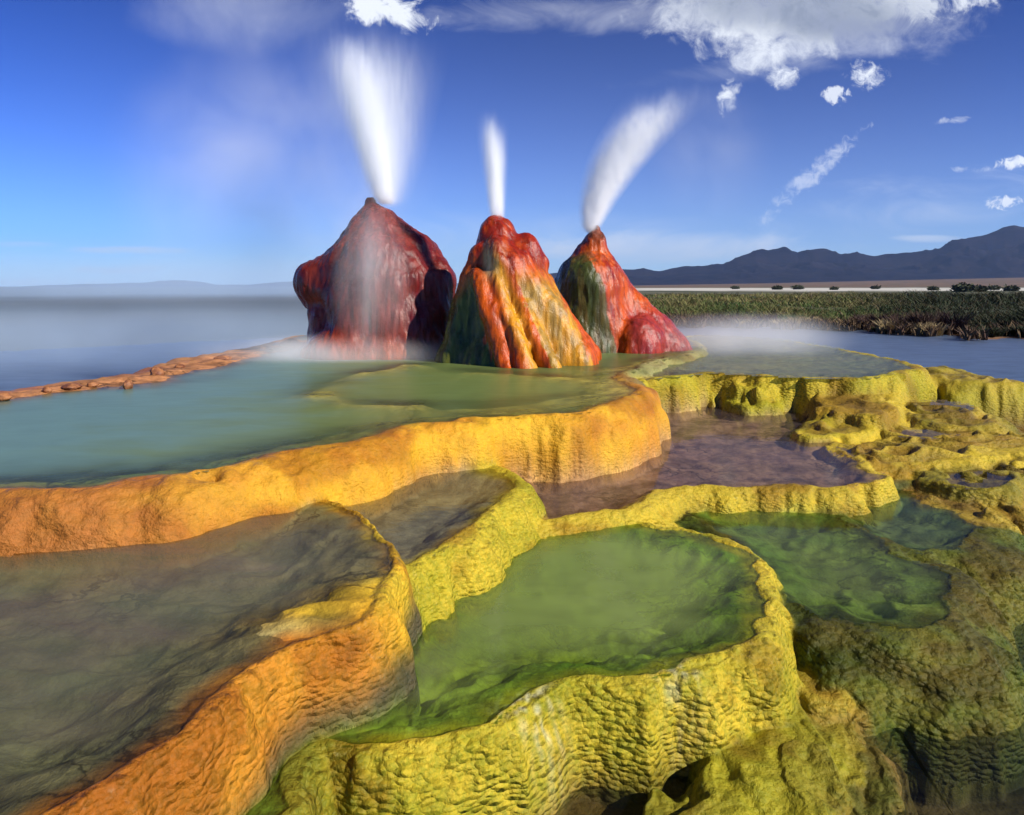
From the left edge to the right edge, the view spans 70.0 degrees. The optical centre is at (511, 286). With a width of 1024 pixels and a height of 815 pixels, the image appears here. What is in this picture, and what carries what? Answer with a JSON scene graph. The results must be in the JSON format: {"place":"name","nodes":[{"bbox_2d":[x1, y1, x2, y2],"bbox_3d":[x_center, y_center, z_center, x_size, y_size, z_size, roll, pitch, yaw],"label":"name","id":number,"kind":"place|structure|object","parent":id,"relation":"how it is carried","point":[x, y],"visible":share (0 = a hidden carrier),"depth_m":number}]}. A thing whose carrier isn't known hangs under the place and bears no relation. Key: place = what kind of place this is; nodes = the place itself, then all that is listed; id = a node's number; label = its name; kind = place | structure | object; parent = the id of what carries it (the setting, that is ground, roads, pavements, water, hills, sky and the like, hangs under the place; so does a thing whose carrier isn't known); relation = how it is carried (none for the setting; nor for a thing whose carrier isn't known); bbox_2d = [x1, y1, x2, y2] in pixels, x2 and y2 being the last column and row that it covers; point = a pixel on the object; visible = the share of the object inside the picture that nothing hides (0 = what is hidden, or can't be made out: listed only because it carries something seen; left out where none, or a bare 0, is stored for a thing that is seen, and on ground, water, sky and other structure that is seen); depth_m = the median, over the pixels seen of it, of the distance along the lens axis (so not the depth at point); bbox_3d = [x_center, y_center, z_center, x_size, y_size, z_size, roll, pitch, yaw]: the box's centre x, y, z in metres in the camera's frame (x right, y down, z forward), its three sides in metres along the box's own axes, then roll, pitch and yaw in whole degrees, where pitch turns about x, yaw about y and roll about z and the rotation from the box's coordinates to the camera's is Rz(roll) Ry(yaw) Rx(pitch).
{"place":"outdoors","nodes":[
{"label":"outdoors","id":0,"kind":"place"},
{"bbox_2d":[0,335,648,473],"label":"pool water","id":1,"kind":"structure","parent":0,"point":[257,401],"depth_m":7.79},
{"bbox_2d":[0,392,11,401],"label":"rock","id":2,"kind":"object","parent":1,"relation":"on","point":[5,396],"visible":1,"depth_m":8.29},
{"bbox_2d":[123,380,132,388],"bbox_3d":[-4.878,1.252,9.283,0.113,0.141,0.141,0,0,15],"label":"rock","id":3,"kind":"object","parent":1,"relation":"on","point":[127,384],"visible":0.98,"depth_m":9.25},
{"bbox_2d":[150,367,164,375],"bbox_3d":[-5.093,1.243,10.489,0.199,0.194,0.161,0,0,0],"label":"rock","id":4,"kind":"object","parent":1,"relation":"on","point":[156,371],"visible":0.61,"depth_m":10.44},
{"bbox_2d":[259,346,272,350],"bbox_3d":[-4.893,1.255,14.528,0.319,0.153,0.240,0,0,56],"label":"rock","id":5,"kind":"object","parent":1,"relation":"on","point":[265,348],"visible":0.74,"depth_m":14.43},
{"bbox_2d":[0,278,1023,350],"bbox_3d":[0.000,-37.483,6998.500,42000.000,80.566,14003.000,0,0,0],"label":"ground","id":6,"kind":"structure","parent":0,"point":[48,317],"depth_m":71.83},
{"bbox_2d":[22,280,457,286],"bbox_3d":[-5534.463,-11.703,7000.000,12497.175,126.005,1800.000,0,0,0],"label":"hills","id":7,"kind":"structure","parent":6,"relation":"on","point":[178,283],"depth_m":6968.18},
{"bbox_2d":[734,318,763,327],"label":"dry grass tussock","id":8,"kind":"object","parent":6,"relation":"on","point":[741,323],"visible":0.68,"depth_m":41.98},
{"bbox_2d":[771,285,782,289],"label":"shrub","id":9,"kind":"object","parent":6,"relation":"on","point":[777,287],"visible":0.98,"depth_m":518.12},
{"bbox_2d":[768,318,792,328],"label":"dry grass tussock","id":10,"kind":"object","parent":6,"relation":"on","point":[775,324],"visible":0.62,"depth_m":41.32},
{"bbox_2d":[777,313,804,321],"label":"green tussock","id":11,"kind":"object","parent":6,"relation":"on","point":[794,316],"visible":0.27,"depth_m":44.47},
{"bbox_2d":[790,285,804,288],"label":"shrub","id":12,"kind":"object","parent":6,"relation":"on","point":[798,287],"visible":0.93,"depth_m":558.58},
{"bbox_2d":[785,315,819,328],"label":"dry grass tussock","id":13,"kind":"object","parent":6,"relation":"on","point":[803,325],"visible":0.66,"depth_m":41.48},
{"bbox_2d":[798,316,832,327],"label":"dry grass tussock","id":14,"kind":"object","parent":6,"relation":"on","point":[814,319],"visible":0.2,"depth_m":41.91},
{"bbox_2d":[642,287,1023,336],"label":"marsh reeds","id":15,"kind":"object","parent":6,"relation":"on","point":[958,302],"visible":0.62,"depth_m":76.41},
{"bbox_2d":[666,312,1023,339],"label":"bank scrub","id":16,"kind":"object","parent":6,"relation":"on","point":[704,320],"visible":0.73,"depth_m":40.21},
{"bbox_2d":[848,313,884,328],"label":"bush","id":17,"kind":"object","parent":6,"relation":"on","point":[871,318],"visible":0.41,"depth_m":40.70},
{"bbox_2d":[870,284,880,288],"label":"shrub","id":18,"kind":"object","parent":6,"relation":"on","point":[875,287],"visible":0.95,"depth_m":617.96},
{"bbox_2d":[872,318,906,332],"bbox_3d":[19.263,1.994,37.342,1.857,0.773,1.806,0,0,0],"label":"dry grass tussock","id":19,"kind":"object","parent":6,"relation":"on","point":[881,325],"visible":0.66,"depth_m":37.25},
{"bbox_2d":[878,312,937,328],"bbox_3d":[20.429,1.839,37.856,2.824,1.083,2.706,0,0,29],"label":"bush","id":20,"kind":"object","parent":6,"relation":"on","point":[904,319],"visible":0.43,"depth_m":37.73},
{"bbox_2d":[913,322,952,335],"bbox_3d":[20.538,2.041,35.697,1.681,0.677,1.497,0,0,0],"label":"dry grass tussock","id":21,"kind":"object","parent":6,"relation":"on","point":[941,330],"visible":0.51,"depth_m":35.49},
{"bbox_2d":[927,286,939,289],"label":"shrub","id":22,"kind":"object","parent":6,"relation":"on","point":[932,288],"visible":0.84,"depth_m":418.38},
{"bbox_2d":[909,310,976,333],"bbox_3d":[21.804,1.790,37.118,2.953,1.180,2.987,0,0,-31],"label":"bush","id":23,"kind":"object","parent":6,"relation":"on","point":[958,322],"visible":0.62,"depth_m":36.65},
{"bbox_2d":[949,282,978,291],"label":"shrub","id":24,"kind":"object","parent":6,"relation":"on","point":[965,286],"visible":0.84,"depth_m":298.01},
{"bbox_2d":[974,284,988,291],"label":"shrub","id":25,"kind":"object","parent":6,"relation":"on","point":[983,288],"visible":0.56,"depth_m":307.59},
{"bbox_2d":[988,284,1000,289],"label":"shrub","id":26,"kind":"object","parent":6,"relation":"on","point":[994,287],"visible":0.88,"depth_m":478.24},
{"bbox_2d":[1002,284,1019,290],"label":"shrub","id":27,"kind":"object","parent":6,"relation":"on","point":[1011,288],"visible":0.94,"depth_m":358.94},
{"bbox_2d":[0,325,1023,390],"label":"lake water","id":28,"kind":"structure","parent":0,"point":[1003,358],"depth_m":26.80},
{"bbox_2d":[516,395,900,544],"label":"travertine terrace","id":29,"kind":"structure","parent":28,"relation":"in","point":[715,461],"depth_m":7.33},
{"bbox_2d":[722,391,794,419],"bbox_3d":[3.712,1.802,11.029,1.071,0.413,0.738,0,0,19],"label":"travertine ledge","id":30,"kind":"object","parent":29,"relation":"on","point":[757,406],"visible":1,"depth_m":11.05},
{"bbox_2d":[789,412,882,446],"bbox_3d":[4.011,1.867,9.348,1.328,0.287,1.087,0,0,-42],"label":"travertine ledge","id":31,"kind":"object","parent":29,"relation":"attached to","point":[814,430],"visible":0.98,"depth_m":9.26},
{"bbox_2d":[818,430,1023,479],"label":"travertine ledge","id":32,"kind":"object","parent":28,"relation":"in","point":[894,458],"visible":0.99,"depth_m":8.35},
{"bbox_2d":[899,478,1021,533],"bbox_3d":[4.250,2.212,6.966,0.736,0.451,1.228,0,0,0],"label":"travertine ledge","id":33,"kind":"object","parent":28,"relation":"on","point":[975,512],"visible":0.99,"depth_m":6.96},
{"bbox_2d":[955,458,1023,487],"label":"travertine ledge","id":34,"kind":"object","parent":28,"relation":"in","point":[984,478],"visible":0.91,"depth_m":7.72},
{"bbox_2d":[0,0,1023,286],"label":"sky","id":35,"kind":"structure","parent":0,"point":[217,142]},
{"bbox_2d":[550,225,1023,284],"bbox_3d":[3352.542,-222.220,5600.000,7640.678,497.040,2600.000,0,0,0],"label":"mountains","id":36,"kind":"structure","parent":0,"point":[999,253],"depth_m":5194.06},
{"bbox_2d":[904,769,1023,814],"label":"lake bed","id":37,"kind":"object","parent":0,"point":[932,799],"visible":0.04,"depth_m":3.87},
{"bbox_2d":[0,495,423,814],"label":"travertine terrace","id":38,"kind":"structure","parent":37,"relation":"on","point":[230,684],"depth_m":3.33},
{"bbox_2d":[41,538,277,691],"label":"pool water","id":39,"kind":"structure","parent":38,"relation":"in","point":[135,558],"depth_m":4.28},
{"bbox_2d":[0,335,711,569],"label":"travertine terrace","id":40,"kind":"structure","parent":37,"relation":"on","point":[612,416],"depth_m":6.07},
{"bbox_2d":[42,386,52,392],"bbox_3d":[-5.673,1.262,8.919,0.127,0.094,0.103,0,0,33],"label":"rock","id":41,"kind":"object","parent":40,"relation":"on","point":[46,389],"visible":1,"depth_m":8.88},
{"bbox_2d":[61,383,81,389],"bbox_3d":[-5.543,1.261,9.207,0.242,0.093,0.304,0,0,-19],"label":"rock","id":42,"kind":"object","parent":40,"relation":"on","point":[71,386],"visible":0.98,"depth_m":9.13},
{"bbox_2d":[87,382,98,386],"bbox_3d":[-5.421,1.268,9.440,0.138,0.075,0.104,0,0,-11],"label":"rock","id":43,"kind":"object","parent":40,"relation":"on","point":[92,384],"visible":1,"depth_m":9.40},
{"bbox_2d":[175,363,184,367],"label":"rock","id":44,"kind":"object","parent":40,"relation":"on","point":[179,365],"visible":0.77,"depth_m":11.50},
{"bbox_2d":[213,355,231,359],"bbox_3d":[-5.063,1.257,12.795,0.325,0.114,0.259,0,0,-42],"label":"rock","id":45,"kind":"object","parent":40,"relation":"on","point":[224,357],"visible":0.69,"depth_m":12.72},
{"bbox_2d":[279,338,301,346],"bbox_3d":[-4.766,1.232,15.725,0.423,0.249,0.523,0,0,10],"label":"rock","id":46,"kind":"object","parent":40,"relation":"on","point":[294,342],"visible":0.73,"depth_m":15.58},
{"bbox_2d":[293,197,456,372],"bbox_3d":[-2.636,-0.004,14.230,3.164,3.484,2.654,0,0,0],"label":"geyser cone","id":47,"kind":"object","parent":40,"relation":"on","point":[375,281],"visible":0.78,"depth_m":13.29},
{"bbox_2d":[434,215,601,376],"bbox_3d":[0.218,0.233,12.845,2.758,3.010,2.425,0,0,38],"label":"geyser cone","id":48,"kind":"object","parent":40,"relation":"on","point":[509,307],"visible":0.78,"depth_m":12.17},
{"bbox_2d":[554,225,692,364],"bbox_3d":[2.207,0.229,15.139,3.141,3.019,2.072,0,0,0],"label":"geyser cone","id":49,"kind":"object","parent":40,"relation":"on","point":[613,309],"visible":0.63,"depth_m":14.54},
{"bbox_2d":[239,520,804,814],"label":"travertine terrace","id":50,"kind":"structure","parent":37,"relation":"on","point":[513,723],"depth_m":3.61},
{"bbox_2d":[358,458,547,643],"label":"travertine terrace","id":51,"kind":"structure","parent":50,"relation":"on","point":[468,535],"depth_m":5.35},
{"bbox_2d":[420,537,692,676],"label":"pool water","id":52,"kind":"structure","parent":50,"relation":"in","point":[583,589],"depth_m":4.70},
{"bbox_2d":[559,789,646,814],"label":"travertine ledge","id":53,"kind":"object","parent":37,"relation":"on","point":[589,802],"visible":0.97,"depth_m":3.49},
{"bbox_2d":[643,694,854,814],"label":"travertine ledge","id":54,"kind":"object","parent":37,"relation":"on","point":[787,766],"visible":1,"depth_m":3.43},
{"bbox_2d":[636,335,939,415],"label":"travertine terrace","id":55,"kind":"structure","parent":37,"relation":"on","point":[766,368],"depth_m":12.29},
{"bbox_2d":[661,335,888,378],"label":"pool water","id":56,"kind":"structure","parent":55,"relation":"in","point":[775,339],"depth_m":18.78},
{"bbox_2d":[789,384,920,431],"bbox_3d":[5.405,1.766,10.462,2.615,0.574,1.774,0,0,-11],"label":"travertine ledge","id":57,"kind":"object","parent":55,"relation":"attached to","point":[888,407],"visible":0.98,"depth_m":10.52},
{"bbox_2d":[673,506,1023,794],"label":"travertine terrace","id":58,"kind":"structure","parent":37,"relation":"on","point":[922,661],"depth_m":4.41},
{"bbox_2d":[796,661,902,768],"bbox_3d":[1.788,2.492,4.056,0.377,0.480,0.614,0,0,-43],"label":"travertine ledge","id":59,"kind":"object","parent":37,"relation":"on","point":[823,705],"visible":0.92,"depth_m":4.00},
{"bbox_2d":[818,720,872,786],"bbox_3d":[1.685,2.421,3.739,0.283,0.186,0.525,0,0,35],"label":"travertine ledge","id":60,"kind":"object","parent":59,"relation":"on","point":[843,741],"visible":0.98,"depth_m":3.73},
{"bbox_2d":[847,743,917,814],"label":"travertine ledge","id":61,"kind":"object","parent":37,"relation":"on","point":[884,790],"visible":1,"depth_m":3.48},
{"bbox_2d":[886,423,950,435],"bbox_3d":[5.245,1.863,9.586,0.848,0.126,0.483,0,0,0],"label":"travertine ledge","id":62,"kind":"object","parent":37,"relation":"on","point":[916,430],"visible":0.84,"depth_m":9.54},
{"bbox_2d":[881,423,980,439],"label":"travertine terrace","id":63,"kind":"structure","parent":37,"relation":"on","point":[885,432],"depth_m":9.20},
{"bbox_2d":[858,478,1023,663],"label":"travertine terrace","id":64,"kind":"structure","parent":37,"relation":"on","point":[989,559],"depth_m":5.99},
{"bbox_2d":[928,393,1023,433],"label":"travertine ledge","id":65,"kind":"object","parent":37,"relation":"on","point":[1013,419],"visible":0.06,"depth_m":11.75},
{"bbox_2d":[908,401,985,418],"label":"travertine terrace","id":66,"kind":"structure","parent":65,"relation":"on","point":[978,412],"depth_m":10.65},
{"bbox_2d":[904,402,1019,433],"bbox_3d":[6.239,1.985,10.374,1.741,0.527,2.006,0,0,0],"label":"travertine ledge","id":67,"kind":"object","parent":65,"relation":"on","point":[945,419],"visible":0.94,"depth_m":9.90},
{"bbox_2d":[924,366,1023,416],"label":"travertine ledge","id":68,"kind":"object","parent":65,"relation":"on","point":[998,397],"visible":0.84,"depth_m":12.05},
{"bbox_2d":[991,489,1023,535],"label":"travertine ledge","id":69,"kind":"object","parent":37,"relation":"on","point":[1015,513],"visible":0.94,"depth_m":6.81},
{"bbox_2d":[912,465,1023,506],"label":"travertine terrace","id":70,"kind":"structure","parent":69,"relation":"on","point":[942,479],"depth_m":7.33}
]}

